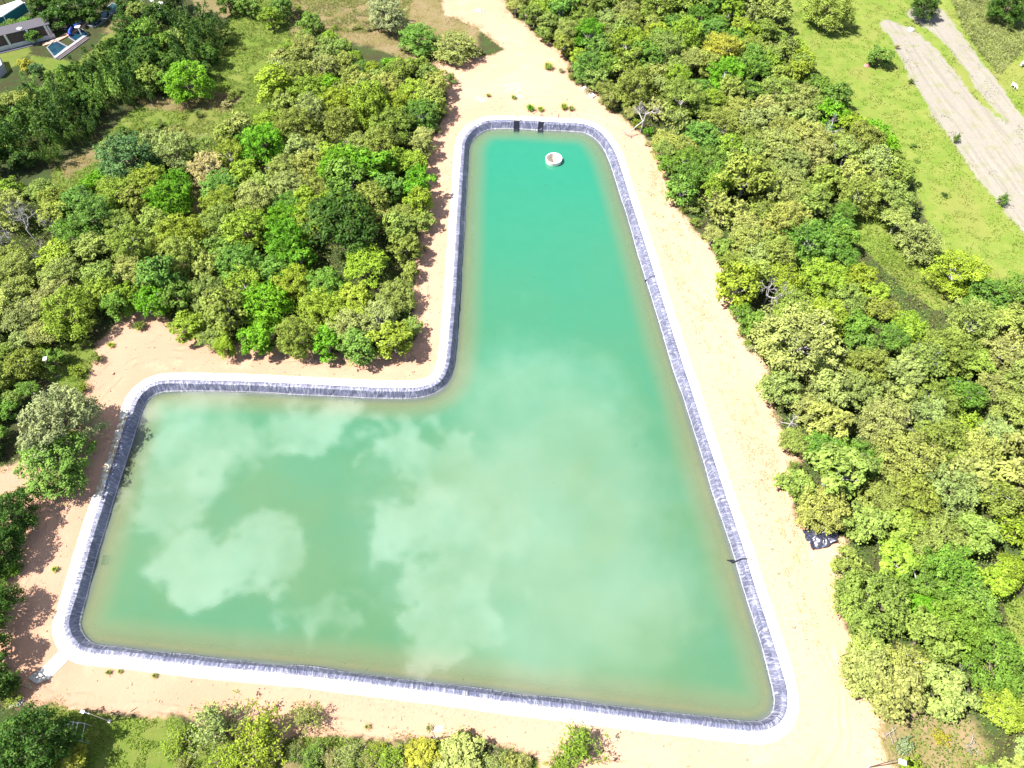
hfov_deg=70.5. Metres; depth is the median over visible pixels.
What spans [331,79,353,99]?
broadleaf tree
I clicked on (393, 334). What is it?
open tree
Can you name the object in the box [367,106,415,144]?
umbrella tree
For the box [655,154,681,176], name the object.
umbrella tree
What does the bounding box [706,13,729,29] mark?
umbrella tree
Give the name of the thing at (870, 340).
open tree
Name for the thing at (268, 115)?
broadleaf tree
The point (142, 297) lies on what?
umbrella tree
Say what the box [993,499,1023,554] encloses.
tree
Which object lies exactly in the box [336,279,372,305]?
broadleaf tree
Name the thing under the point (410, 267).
broadleaf tree
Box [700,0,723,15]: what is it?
broadleaf tree
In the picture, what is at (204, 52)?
broadleaf tree
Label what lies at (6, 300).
broadleaf tree
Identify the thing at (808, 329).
umbrella tree
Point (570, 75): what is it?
shrub
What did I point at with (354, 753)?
thorn shrub
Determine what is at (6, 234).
dead tree
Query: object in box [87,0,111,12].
broadleaf tree
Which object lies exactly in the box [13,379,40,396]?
umbrella tree
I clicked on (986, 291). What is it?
broadleaf tree
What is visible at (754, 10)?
open tree
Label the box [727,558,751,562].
drain hose
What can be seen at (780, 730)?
concrete kerb
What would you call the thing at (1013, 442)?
open tree
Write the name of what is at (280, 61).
broadleaf tree
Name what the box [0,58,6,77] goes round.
grey hut
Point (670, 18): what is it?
broadleaf tree
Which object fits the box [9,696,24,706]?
broken slab
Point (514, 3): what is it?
umbrella tree
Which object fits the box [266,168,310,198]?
broadleaf tree
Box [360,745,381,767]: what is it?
thorn shrub
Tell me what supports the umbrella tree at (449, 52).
on the ground at (378, 52)
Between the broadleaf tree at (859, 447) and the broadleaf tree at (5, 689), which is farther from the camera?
the broadleaf tree at (859, 447)
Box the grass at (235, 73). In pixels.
[51,0,410,191]
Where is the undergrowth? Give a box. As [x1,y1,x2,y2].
[0,0,1023,767]
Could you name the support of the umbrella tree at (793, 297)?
on the ground at (378, 52)
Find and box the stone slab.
[22,681,33,688]
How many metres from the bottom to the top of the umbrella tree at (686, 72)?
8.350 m
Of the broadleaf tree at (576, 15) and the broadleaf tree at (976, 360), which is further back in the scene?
the broadleaf tree at (576, 15)
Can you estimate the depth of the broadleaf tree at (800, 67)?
201.83 m
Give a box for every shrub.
[0,564,9,579]
[0,568,9,588]
[3,685,23,708]
[5,560,24,574]
[26,362,40,372]
[31,341,50,351]
[56,349,71,363]
[67,361,85,377]
[73,337,91,348]
[77,381,89,391]
[87,351,103,361]
[117,125,130,134]
[130,321,145,329]
[151,118,165,126]
[153,721,199,761]
[173,752,194,767]
[186,685,252,758]
[193,108,203,117]
[202,731,260,767]
[219,81,229,89]
[220,99,231,107]
[224,695,293,767]
[225,95,233,102]
[226,89,237,97]
[258,754,277,767]
[282,700,326,736]
[283,738,302,762]
[289,738,328,767]
[294,5,302,11]
[320,746,339,767]
[330,735,365,767]
[344,755,364,767]
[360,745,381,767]
[362,736,389,761]
[364,743,408,767]
[398,756,418,767]
[415,758,433,767]
[420,244,428,251]
[432,125,441,133]
[442,104,450,115]
[443,72,456,83]
[477,745,506,767]
[498,751,517,767]
[499,760,514,767]
[508,750,532,767]
[514,753,534,767]
[541,744,577,767]
[549,716,611,767]
[568,71,574,78]
[584,86,591,93]
[631,118,642,128]
[643,127,653,135]
[680,206,688,213]
[682,197,704,211]
[688,217,702,226]
[735,327,745,336]
[742,338,751,345]
[745,345,756,353]
[764,41,787,50]
[774,415,782,423]
[785,459,800,468]
[787,447,801,455]
[896,735,913,755]
[900,754,923,767]
[931,728,951,747]
[953,133,960,142]
[954,410,984,435]
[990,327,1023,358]
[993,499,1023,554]
[997,192,1011,205]
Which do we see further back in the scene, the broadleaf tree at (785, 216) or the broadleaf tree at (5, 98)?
the broadleaf tree at (5, 98)
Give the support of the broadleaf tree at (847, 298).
on the ground at (378, 52)
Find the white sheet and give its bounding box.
[581,86,594,97]
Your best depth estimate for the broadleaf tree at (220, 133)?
189.50 m
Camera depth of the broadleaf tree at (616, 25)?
213.82 m
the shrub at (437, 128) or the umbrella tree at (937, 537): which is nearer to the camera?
the umbrella tree at (937, 537)
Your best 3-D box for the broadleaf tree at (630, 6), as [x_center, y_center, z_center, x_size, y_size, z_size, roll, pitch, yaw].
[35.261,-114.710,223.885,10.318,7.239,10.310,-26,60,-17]
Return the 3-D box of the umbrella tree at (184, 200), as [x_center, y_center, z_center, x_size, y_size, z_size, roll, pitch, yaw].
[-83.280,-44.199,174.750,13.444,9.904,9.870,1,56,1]
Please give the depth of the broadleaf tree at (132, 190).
173.64 m
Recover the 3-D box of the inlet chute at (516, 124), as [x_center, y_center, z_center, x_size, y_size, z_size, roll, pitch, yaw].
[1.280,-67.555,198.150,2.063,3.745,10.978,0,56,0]
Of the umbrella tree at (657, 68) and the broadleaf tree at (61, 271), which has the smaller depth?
the broadleaf tree at (61, 271)
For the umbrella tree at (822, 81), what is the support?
on the ground at (378, 52)
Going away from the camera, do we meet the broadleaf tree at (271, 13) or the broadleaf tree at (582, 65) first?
the broadleaf tree at (582, 65)
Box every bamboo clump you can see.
[0,99,60,158]
[16,81,79,142]
[17,69,54,98]
[24,90,58,125]
[35,136,64,165]
[40,73,82,111]
[45,120,79,150]
[55,64,93,107]
[61,112,96,146]
[67,47,95,76]
[72,69,125,113]
[72,101,101,131]
[75,59,120,91]
[81,37,116,70]
[97,45,140,86]
[103,41,132,65]
[104,51,140,96]
[115,84,135,108]
[128,78,156,103]
[165,0,216,43]
[166,24,201,61]
[168,2,190,29]
[188,9,230,36]
[198,30,228,55]
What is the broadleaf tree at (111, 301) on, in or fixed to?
on the sandy ground at (828, 730)
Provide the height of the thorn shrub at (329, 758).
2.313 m
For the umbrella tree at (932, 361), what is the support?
on the ground at (378, 52)
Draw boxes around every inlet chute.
[513,119,519,132]
[537,120,544,133]
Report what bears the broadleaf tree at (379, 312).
on the ground at (378, 52)
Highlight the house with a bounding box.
[0,17,55,53]
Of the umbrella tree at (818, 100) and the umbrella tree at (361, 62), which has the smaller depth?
the umbrella tree at (818, 100)
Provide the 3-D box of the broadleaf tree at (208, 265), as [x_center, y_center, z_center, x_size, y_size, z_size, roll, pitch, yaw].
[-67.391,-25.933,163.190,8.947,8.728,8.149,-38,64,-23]
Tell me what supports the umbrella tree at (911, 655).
on the ground at (378, 52)
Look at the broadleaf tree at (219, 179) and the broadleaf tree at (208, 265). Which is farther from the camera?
the broadleaf tree at (219, 179)
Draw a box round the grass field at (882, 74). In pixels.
[0,0,1023,767]
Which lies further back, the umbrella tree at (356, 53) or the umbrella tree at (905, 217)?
the umbrella tree at (356, 53)
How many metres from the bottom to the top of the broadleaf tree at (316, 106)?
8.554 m
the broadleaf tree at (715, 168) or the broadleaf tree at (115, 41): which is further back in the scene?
the broadleaf tree at (115, 41)
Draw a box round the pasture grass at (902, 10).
[786,0,1023,279]
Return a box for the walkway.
[42,20,89,45]
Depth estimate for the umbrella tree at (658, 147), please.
184.73 m
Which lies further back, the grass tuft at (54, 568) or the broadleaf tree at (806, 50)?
the broadleaf tree at (806, 50)
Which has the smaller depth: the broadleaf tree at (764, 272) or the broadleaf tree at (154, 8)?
the broadleaf tree at (764, 272)
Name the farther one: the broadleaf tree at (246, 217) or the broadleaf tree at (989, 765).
the broadleaf tree at (246, 217)
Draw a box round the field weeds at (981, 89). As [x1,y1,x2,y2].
[902,12,1021,225]
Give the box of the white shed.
[0,0,30,23]
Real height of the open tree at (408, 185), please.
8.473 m
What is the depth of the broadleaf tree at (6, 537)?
126.21 m
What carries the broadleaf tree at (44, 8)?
on the ground at (378, 52)
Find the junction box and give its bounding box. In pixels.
[28,671,47,684]
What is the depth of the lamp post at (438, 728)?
107.63 m
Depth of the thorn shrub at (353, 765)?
109.78 m
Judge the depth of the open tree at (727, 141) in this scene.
184.37 m
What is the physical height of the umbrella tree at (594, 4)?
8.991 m
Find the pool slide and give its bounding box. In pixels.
[68,23,81,35]
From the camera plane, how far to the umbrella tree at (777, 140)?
183.80 m
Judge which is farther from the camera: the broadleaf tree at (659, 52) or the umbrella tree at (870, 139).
the broadleaf tree at (659, 52)
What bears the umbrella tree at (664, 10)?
on the ground at (378, 52)
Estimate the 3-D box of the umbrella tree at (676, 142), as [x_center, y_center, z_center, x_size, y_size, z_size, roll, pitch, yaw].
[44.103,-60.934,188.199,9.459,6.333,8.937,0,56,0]
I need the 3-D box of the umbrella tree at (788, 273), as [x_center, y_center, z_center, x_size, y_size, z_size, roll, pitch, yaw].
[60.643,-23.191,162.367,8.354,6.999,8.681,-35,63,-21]
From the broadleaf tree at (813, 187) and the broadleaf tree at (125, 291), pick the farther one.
the broadleaf tree at (813, 187)
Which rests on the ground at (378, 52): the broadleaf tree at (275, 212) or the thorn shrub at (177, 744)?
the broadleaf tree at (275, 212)
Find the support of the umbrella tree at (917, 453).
on the ground at (378, 52)
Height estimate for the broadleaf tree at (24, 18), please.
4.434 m
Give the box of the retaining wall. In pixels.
[53,35,89,59]
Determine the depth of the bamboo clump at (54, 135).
189.94 m
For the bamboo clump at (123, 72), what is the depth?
201.65 m
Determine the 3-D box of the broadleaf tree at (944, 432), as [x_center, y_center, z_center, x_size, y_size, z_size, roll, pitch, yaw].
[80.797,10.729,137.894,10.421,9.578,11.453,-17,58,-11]
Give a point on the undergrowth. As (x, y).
(4, 390)
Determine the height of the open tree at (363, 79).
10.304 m
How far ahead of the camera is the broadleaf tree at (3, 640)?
118.09 m
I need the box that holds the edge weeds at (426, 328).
[0,0,900,766]
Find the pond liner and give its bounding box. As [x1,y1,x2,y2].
[64,120,787,730]
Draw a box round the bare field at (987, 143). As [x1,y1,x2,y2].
[879,7,1023,230]
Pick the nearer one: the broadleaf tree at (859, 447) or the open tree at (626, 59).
the broadleaf tree at (859, 447)
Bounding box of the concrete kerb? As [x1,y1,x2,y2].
[52,116,798,744]
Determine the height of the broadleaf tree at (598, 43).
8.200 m
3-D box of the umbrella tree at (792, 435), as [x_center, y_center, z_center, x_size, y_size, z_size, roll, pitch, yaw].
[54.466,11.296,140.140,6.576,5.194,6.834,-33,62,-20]
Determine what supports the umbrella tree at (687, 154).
on the ground at (378, 52)
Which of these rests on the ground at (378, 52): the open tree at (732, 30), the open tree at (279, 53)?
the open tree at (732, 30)
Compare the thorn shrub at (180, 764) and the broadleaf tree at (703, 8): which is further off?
the broadleaf tree at (703, 8)
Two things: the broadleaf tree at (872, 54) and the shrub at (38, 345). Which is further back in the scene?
the broadleaf tree at (872, 54)
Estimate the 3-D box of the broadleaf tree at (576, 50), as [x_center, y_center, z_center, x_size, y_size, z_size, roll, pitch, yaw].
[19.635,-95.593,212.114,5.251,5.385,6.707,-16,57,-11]
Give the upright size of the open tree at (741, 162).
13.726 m
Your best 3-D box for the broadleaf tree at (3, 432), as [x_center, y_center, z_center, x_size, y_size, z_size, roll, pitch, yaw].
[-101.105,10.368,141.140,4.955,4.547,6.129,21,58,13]
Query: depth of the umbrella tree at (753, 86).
200.33 m
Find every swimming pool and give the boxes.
[46,39,67,56]
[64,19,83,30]
[68,28,88,41]
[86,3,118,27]
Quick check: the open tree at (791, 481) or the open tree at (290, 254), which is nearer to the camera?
the open tree at (791, 481)
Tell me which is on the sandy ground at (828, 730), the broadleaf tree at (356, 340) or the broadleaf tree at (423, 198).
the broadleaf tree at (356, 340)
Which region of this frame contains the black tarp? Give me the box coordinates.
[802,524,838,548]
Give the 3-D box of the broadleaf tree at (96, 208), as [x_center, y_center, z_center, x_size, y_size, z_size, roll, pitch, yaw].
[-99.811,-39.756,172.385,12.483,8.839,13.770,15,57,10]
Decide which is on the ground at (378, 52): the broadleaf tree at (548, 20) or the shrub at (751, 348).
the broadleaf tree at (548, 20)
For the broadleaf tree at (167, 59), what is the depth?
205.38 m
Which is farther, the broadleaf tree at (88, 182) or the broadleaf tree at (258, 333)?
the broadleaf tree at (88, 182)
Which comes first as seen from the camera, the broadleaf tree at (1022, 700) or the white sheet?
the broadleaf tree at (1022, 700)
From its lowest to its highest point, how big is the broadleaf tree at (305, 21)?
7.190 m
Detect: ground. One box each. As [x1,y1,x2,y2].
[0,0,893,767]
[0,0,1023,767]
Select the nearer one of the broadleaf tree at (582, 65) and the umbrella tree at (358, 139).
the umbrella tree at (358, 139)
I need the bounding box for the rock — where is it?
[907,27,914,31]
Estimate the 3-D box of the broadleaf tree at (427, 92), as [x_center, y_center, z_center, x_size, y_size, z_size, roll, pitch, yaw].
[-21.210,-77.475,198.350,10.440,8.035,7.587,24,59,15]
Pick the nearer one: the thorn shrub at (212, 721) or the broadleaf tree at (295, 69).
the thorn shrub at (212, 721)
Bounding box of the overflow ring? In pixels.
[546,153,561,165]
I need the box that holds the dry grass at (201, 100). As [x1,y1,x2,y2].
[61,0,478,175]
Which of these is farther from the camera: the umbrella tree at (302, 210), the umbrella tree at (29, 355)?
the umbrella tree at (302, 210)
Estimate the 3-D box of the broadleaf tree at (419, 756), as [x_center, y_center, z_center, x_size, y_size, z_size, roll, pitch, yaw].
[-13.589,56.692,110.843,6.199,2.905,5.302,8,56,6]
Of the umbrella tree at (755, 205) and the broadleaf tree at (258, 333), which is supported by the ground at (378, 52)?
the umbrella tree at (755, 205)
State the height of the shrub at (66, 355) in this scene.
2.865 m
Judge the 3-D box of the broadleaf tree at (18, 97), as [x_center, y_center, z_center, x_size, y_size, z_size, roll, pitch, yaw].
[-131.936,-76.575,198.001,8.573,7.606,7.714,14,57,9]
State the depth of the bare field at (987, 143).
203.34 m
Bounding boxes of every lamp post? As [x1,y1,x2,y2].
[43,356,58,376]
[80,710,110,722]
[432,725,442,739]
[867,759,905,767]
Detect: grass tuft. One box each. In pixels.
[50,565,58,572]
[363,722,371,729]
[425,723,432,732]
[524,103,535,110]
[542,61,554,69]
[560,103,566,109]
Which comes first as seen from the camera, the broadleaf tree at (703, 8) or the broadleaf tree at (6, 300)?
the broadleaf tree at (6, 300)
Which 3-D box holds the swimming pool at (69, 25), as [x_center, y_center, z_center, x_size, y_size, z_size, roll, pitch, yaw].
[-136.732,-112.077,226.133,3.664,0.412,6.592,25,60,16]
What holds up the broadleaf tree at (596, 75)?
on the ground at (378, 52)
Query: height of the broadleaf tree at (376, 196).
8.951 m
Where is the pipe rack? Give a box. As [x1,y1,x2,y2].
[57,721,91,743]
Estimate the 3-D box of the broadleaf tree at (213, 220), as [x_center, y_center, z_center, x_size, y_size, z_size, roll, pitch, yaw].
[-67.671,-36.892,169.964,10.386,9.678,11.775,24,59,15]
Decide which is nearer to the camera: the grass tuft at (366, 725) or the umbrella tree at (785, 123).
the grass tuft at (366, 725)
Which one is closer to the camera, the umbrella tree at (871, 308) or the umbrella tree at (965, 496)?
the umbrella tree at (965, 496)
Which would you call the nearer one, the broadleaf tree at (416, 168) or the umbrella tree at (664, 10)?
the broadleaf tree at (416, 168)
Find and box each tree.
[0,19,18,26]
[0,90,20,108]
[0,142,7,171]
[0,175,28,196]
[0,187,35,231]
[0,226,17,246]
[0,239,31,268]
[0,251,41,287]
[0,273,35,299]
[0,287,23,322]
[0,296,43,332]
[0,319,11,344]
[0,342,17,366]
[0,361,17,387]
[0,390,22,404]
[0,400,18,420]
[0,424,10,441]
[0,486,40,534]
[0,524,31,571]
[0,581,27,630]
[0,629,12,660]
[0,662,22,696]
[0,700,87,767]
[3,145,38,169]
[3,347,43,379]
[4,106,34,130]
[6,201,36,240]
[7,328,33,353]
[10,88,41,107]
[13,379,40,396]
[13,426,99,504]
[15,382,110,471]
[17,58,33,71]
[18,16,32,21]
[20,177,54,202]
[23,30,42,42]
[23,315,56,344]
[26,0,51,16]
[26,276,79,316]
[28,62,45,77]
[33,237,79,273]
[34,199,74,232]
[35,186,64,207]
[35,253,90,290]
[36,0,58,11]
[36,6,70,30]
[37,212,53,237]
[39,284,100,341]
[40,348,67,373]
[46,739,88,767]
[47,218,93,256]
[49,0,72,17]
[53,63,84,90]
[58,181,97,211]
[62,0,93,17]
[64,9,79,25]
[65,194,115,237]
[67,89,95,113]
[67,230,112,264]
[74,177,101,195]
[77,5,100,23]
[79,259,121,292]
[82,276,118,306]
[85,98,106,118]
[86,168,111,190]
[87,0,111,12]
[92,130,162,185]
[93,174,140,214]
[96,37,130,58]
[97,135,125,154]
[98,287,135,321]
[99,208,137,235]
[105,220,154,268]
[110,11,139,46]
[110,253,144,283]
[114,0,139,15]
[116,280,138,310]
[117,184,150,218]
[118,30,136,50]
[125,1,146,19]
[125,16,160,44]
[125,162,176,195]
[129,43,164,68]
[129,256,159,287]
[130,283,170,316]
[132,36,164,61]
[134,255,189,303]
[135,61,163,92]
[136,205,174,239]
[139,126,162,152]
[140,0,173,32]
[140,180,194,222]
[149,131,194,171]
[150,211,207,256]
[152,30,176,53]
[154,167,192,201]
[155,69,170,91]
[156,49,190,77]
[156,234,207,282]
[157,280,196,311]
[160,0,184,11]
[163,59,217,104]
[163,123,191,149]
[166,309,206,343]
[167,27,189,43]
[183,136,222,161]
[186,147,229,188]
[186,271,227,313]
[188,133,213,142]
[191,42,221,67]
[192,249,226,283]
[194,60,214,78]
[195,324,227,350]
[197,183,243,215]
[197,201,243,239]
[198,167,242,196]
[198,285,249,333]
[200,230,234,263]
[210,119,239,144]
[211,138,245,169]
[211,331,237,359]
[212,240,264,287]
[215,0,239,15]
[215,29,233,43]
[219,205,272,252]
[221,262,262,301]
[224,110,255,140]
[228,158,260,183]
[231,180,277,217]
[233,0,263,16]
[233,121,286,164]
[235,280,295,331]
[236,320,274,356]
[240,171,273,191]
[249,114,268,132]
[253,201,303,246]
[253,254,292,285]
[254,64,293,108]
[257,7,281,28]
[257,108,280,127]
[262,61,281,78]
[263,190,301,222]
[263,217,309,261]
[264,151,297,180]
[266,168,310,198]
[267,46,289,62]
[267,56,287,71]
[268,90,298,119]
[268,153,291,169]
[269,0,293,18]
[270,262,316,303]
[271,106,322,140]
[274,315,319,360]
[278,39,292,52]
[278,60,313,84]
[278,240,317,270]
[283,133,319,166]
[284,46,311,68]
[284,73,327,108]
[288,148,325,180]
[289,34,320,65]
[289,200,326,245]
[290,30,311,42]
[290,183,314,209]
[294,91,326,123]
[294,286,347,327]
[295,10,324,35]
[301,187,383,253]
[303,131,326,155]
[303,171,337,201]
[304,265,345,297]
[308,53,340,74]
[309,44,334,66]
[311,71,327,88]
[311,323,338,362]
[313,189,344,218]
[314,35,334,52]
[314,142,361,181]
[316,84,355,118]
[316,138,341,160]
[318,73,340,92]
[321,29,337,39]
[322,103,360,142]
[322,157,368,201]
[325,307,372,349]
[329,39,350,58]
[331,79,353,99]
[332,50,354,77]
[334,37,351,52]
[335,326,377,366]
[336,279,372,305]
[338,63,363,85]
[341,297,372,327]
[342,128,370,147]
[343,147,397,187]
[343,241,390,287]
[345,144,363,154]
[347,72,376,95]
[347,78,393,128]
[348,50,363,61]
[352,179,391,219]
[353,58,366,71]
[354,76,386,107]
[356,298,399,336]
[363,125,400,154]
[364,61,379,76]
[365,0,406,32]
[365,320,414,359]
[367,67,388,84]
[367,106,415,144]
[370,171,406,206]
[370,206,393,231]
[372,71,403,96]
[375,275,417,316]
[378,57,395,72]
[379,211,415,240]
[382,146,408,177]
[383,89,412,111]
[385,55,415,83]
[385,230,421,261]
[387,203,414,224]
[396,22,439,56]
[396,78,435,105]
[398,148,429,175]
[400,261,420,280]
[402,98,442,130]
[402,168,437,206]
[402,185,435,214]
[403,315,423,335]
[403,735,441,767]
[406,162,430,184]
[408,134,436,158]
[410,208,437,232]
[411,55,429,73]
[411,126,434,147]
[415,63,440,82]
[417,83,446,113]
[423,69,450,91]
[428,725,486,767]
[430,28,481,66]
[505,0,522,16]
[505,0,527,7]
[519,4,533,20]
[524,3,543,27]
[531,0,554,20]
[534,27,552,43]
[536,11,558,31]
[547,0,578,23]
[553,33,573,55]
[554,17,581,46]
[566,4,601,25]
[569,0,601,16]
[569,47,586,62]
[571,49,602,81]
[572,17,605,47]
[581,34,611,60]
[582,67,608,88]
[591,21,618,35]
[593,80,616,98]
[594,7,619,27]
[595,51,622,76]
[596,0,616,11]
[600,91,618,108]
[602,32,622,51]
[607,0,642,8]
[607,25,650,53]
[608,15,637,40]
[612,65,656,107]
[613,0,639,19]
[613,45,644,78]
[614,9,643,36]
[621,101,659,138]
[623,105,638,118]
[626,38,656,62]
[636,0,666,11]
[636,43,665,73]
[638,0,679,22]
[638,93,669,121]
[643,13,661,36]
[644,22,667,43]
[644,58,674,88]
[645,73,668,98]
[646,27,667,45]
[646,30,686,64]
[650,137,675,163]
[651,128,678,152]
[654,75,708,118]
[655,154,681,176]
[659,53,690,81]
[661,13,680,34]
[661,105,694,135]
[662,62,692,93]
[664,173,699,204]
[668,14,703,50]
[668,134,701,160]
[671,0,711,20]
[672,159,709,191]
[673,146,702,171]
[680,51,703,69]
[681,45,707,65]
[682,119,722,154]
[685,3,713,29]
[688,78,709,91]
[696,17,725,35]
[696,48,722,78]
[696,88,728,106]
[697,101,721,123]
[697,106,744,141]
[698,144,728,169]
[699,31,744,65]
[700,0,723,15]
[700,30,719,45]
[700,171,734,199]
[700,186,750,228]
[703,223,723,244]
[704,160,734,187]
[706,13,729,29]
[706,55,746,91]
[711,237,734,263]
[714,260,764,306]
[715,132,741,161]
[715,149,778,199]
[716,0,746,25]
[717,74,745,104]
[719,26,746,51]
[720,93,755,121]
[720,250,747,272]
[725,146,756,175]
[727,221,766,256]
[727,301,751,321]
[730,210,762,235]
[731,16,752,29]
[734,124,763,147]
[735,34,766,56]
[735,56,750,78]
[736,308,768,335]
[737,21,764,42]
[737,75,764,99]
[737,108,767,134]
[739,3,761,22]
[740,53,771,80]
[740,136,769,155]
[740,256,772,288]
[741,242,774,266]
[743,41,765,71]
[744,301,847,379]
[745,0,760,6]
[746,159,780,194]
[746,195,775,218]
[751,16,778,41]
[752,370,803,407]
[753,94,782,117]
[753,124,802,168]
[756,104,787,126]
[756,172,793,212]
[757,0,785,18]
[757,50,784,77]
[758,75,797,108]
[759,230,796,259]
[760,199,812,243]
[761,43,784,64]
[761,277,796,307]
[762,2,793,27]
[762,63,791,84]
[762,260,803,291]
[763,238,796,268]
[766,114,798,139]
[769,27,787,43]
[772,286,812,324]
[773,466,816,503]
[774,146,812,184]
[775,415,797,427]
[776,165,804,201]
[777,38,800,65]
[777,426,812,452]
[778,185,813,209]
[780,58,815,85]
[780,92,812,120]
[782,216,838,267]
[784,37,809,56]
[784,388,826,426]
[785,117,833,155]
[786,108,821,128]
[791,52,817,80]
[791,81,821,105]
[791,256,850,300]
[792,47,815,64]
[792,482,855,535]
[793,135,835,174]
[794,190,833,222]
[797,180,833,204]
[798,0,858,32]
[800,73,830,95]
[802,441,881,502]
[803,427,843,460]
[805,163,849,192]
[806,368,851,407]
[806,400,856,439]
[807,94,833,113]
[807,295,851,340]
[814,113,843,136]
[814,236,862,273]
[817,97,850,131]
[818,81,854,108]
[823,211,856,234]
[826,128,850,155]
[827,281,870,320]
[828,134,864,167]
[828,223,861,247]
[829,543,872,581]
[829,566,911,646]
[831,437,884,481]
[832,197,858,222]
[833,369,882,411]
[834,108,867,136]
[835,647,893,701]
[836,154,872,186]
[837,173,882,216]
[839,346,893,393]
[840,309,880,343]
[840,500,893,544]
[844,261,877,293]
[844,332,882,362]
[845,624,893,669]
[846,119,887,163]
[855,395,911,450]
[855,473,903,515]
[856,277,889,307]
[859,175,919,222]
[860,143,900,173]
[862,169,889,196]
[862,295,903,322]
[864,657,928,726]
[865,44,894,66]
[866,118,891,141]
[866,424,949,492]
[875,131,900,153]
[877,535,924,578]
[878,321,911,351]
[879,350,924,395]
[880,205,915,233]
[882,383,918,424]
[882,505,929,543]
[882,641,938,691]
[883,725,895,745]
[885,159,919,187]
[885,470,945,526]
[889,310,929,343]
[891,221,945,263]
[891,555,953,607]
[893,150,908,166]
[896,605,963,665]
[901,339,949,379]
[904,192,921,208]
[905,417,973,464]
[905,592,937,618]
[906,393,951,427]
[909,0,942,20]
[910,327,974,377]
[911,511,975,562]
[912,377,963,419]
[912,655,984,724]
[913,593,993,660]
[916,462,980,522]
[916,542,984,595]
[918,247,996,300]
[943,568,1005,625]
[944,376,991,410]
[944,443,995,502]
[945,296,1002,349]
[947,424,1006,476]
[948,511,1002,560]
[952,346,996,380]
[957,621,1023,709]
[958,271,1014,318]
[965,733,979,757]
[972,564,1018,600]
[974,415,1019,470]
[974,468,1023,517]
[974,687,1023,733]
[975,762,1002,767]
[976,369,1013,401]
[982,335,1023,377]
[984,0,1023,26]
[985,299,1023,334]
[988,389,1023,433]
[991,429,1023,509]
[992,270,1023,305]
[993,358,1023,394]
[994,752,1023,767]
[996,551,1023,590]
[1008,693,1023,721]
[1014,735,1023,756]
[1015,507,1023,515]
[1018,537,1023,557]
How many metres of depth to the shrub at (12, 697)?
115.45 m
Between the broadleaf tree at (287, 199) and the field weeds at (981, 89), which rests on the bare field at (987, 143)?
the field weeds at (981, 89)
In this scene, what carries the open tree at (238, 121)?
on the ground at (378, 52)
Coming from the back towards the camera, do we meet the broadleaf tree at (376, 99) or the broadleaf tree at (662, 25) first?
the broadleaf tree at (662, 25)
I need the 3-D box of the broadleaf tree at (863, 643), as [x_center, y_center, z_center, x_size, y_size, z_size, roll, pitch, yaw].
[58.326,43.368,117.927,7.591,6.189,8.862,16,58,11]
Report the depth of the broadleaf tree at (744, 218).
170.48 m
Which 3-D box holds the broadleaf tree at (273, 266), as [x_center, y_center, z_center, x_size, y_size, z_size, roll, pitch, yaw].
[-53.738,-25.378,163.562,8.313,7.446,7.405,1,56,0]
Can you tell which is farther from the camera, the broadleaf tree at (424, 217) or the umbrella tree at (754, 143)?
the umbrella tree at (754, 143)
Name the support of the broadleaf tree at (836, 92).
on the ground at (378, 52)
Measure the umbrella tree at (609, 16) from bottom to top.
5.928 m
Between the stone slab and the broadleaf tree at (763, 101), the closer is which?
the stone slab
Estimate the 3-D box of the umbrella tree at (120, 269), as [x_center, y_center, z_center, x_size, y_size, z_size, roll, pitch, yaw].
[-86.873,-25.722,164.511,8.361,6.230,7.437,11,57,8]
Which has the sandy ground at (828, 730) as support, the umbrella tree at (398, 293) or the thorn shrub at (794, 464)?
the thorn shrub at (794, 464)
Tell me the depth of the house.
218.75 m
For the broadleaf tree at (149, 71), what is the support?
on the ground at (378, 52)
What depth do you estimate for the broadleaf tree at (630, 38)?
210.34 m
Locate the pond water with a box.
[85,131,767,714]
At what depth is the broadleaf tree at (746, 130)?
188.32 m
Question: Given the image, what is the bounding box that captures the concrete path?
[39,651,68,679]
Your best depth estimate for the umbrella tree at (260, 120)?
192.36 m
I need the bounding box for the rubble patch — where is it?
[504,83,522,92]
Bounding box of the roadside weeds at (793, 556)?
[641,170,818,645]
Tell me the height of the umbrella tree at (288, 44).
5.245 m
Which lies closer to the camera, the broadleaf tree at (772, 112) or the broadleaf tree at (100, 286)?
the broadleaf tree at (100, 286)
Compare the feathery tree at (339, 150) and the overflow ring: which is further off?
the overflow ring
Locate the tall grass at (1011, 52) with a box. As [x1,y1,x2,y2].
[951,0,1023,74]
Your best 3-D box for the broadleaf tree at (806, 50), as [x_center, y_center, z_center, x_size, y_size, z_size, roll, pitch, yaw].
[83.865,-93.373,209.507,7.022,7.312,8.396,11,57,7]
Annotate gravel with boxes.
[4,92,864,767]
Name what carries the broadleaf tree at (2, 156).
on the ground at (378, 52)
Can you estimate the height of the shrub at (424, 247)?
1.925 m
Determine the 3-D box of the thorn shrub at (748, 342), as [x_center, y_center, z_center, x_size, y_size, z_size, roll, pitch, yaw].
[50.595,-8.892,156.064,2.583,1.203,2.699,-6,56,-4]
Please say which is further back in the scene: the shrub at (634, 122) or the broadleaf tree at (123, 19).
the broadleaf tree at (123, 19)
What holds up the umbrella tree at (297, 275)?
on the ground at (378, 52)
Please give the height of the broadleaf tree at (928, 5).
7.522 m

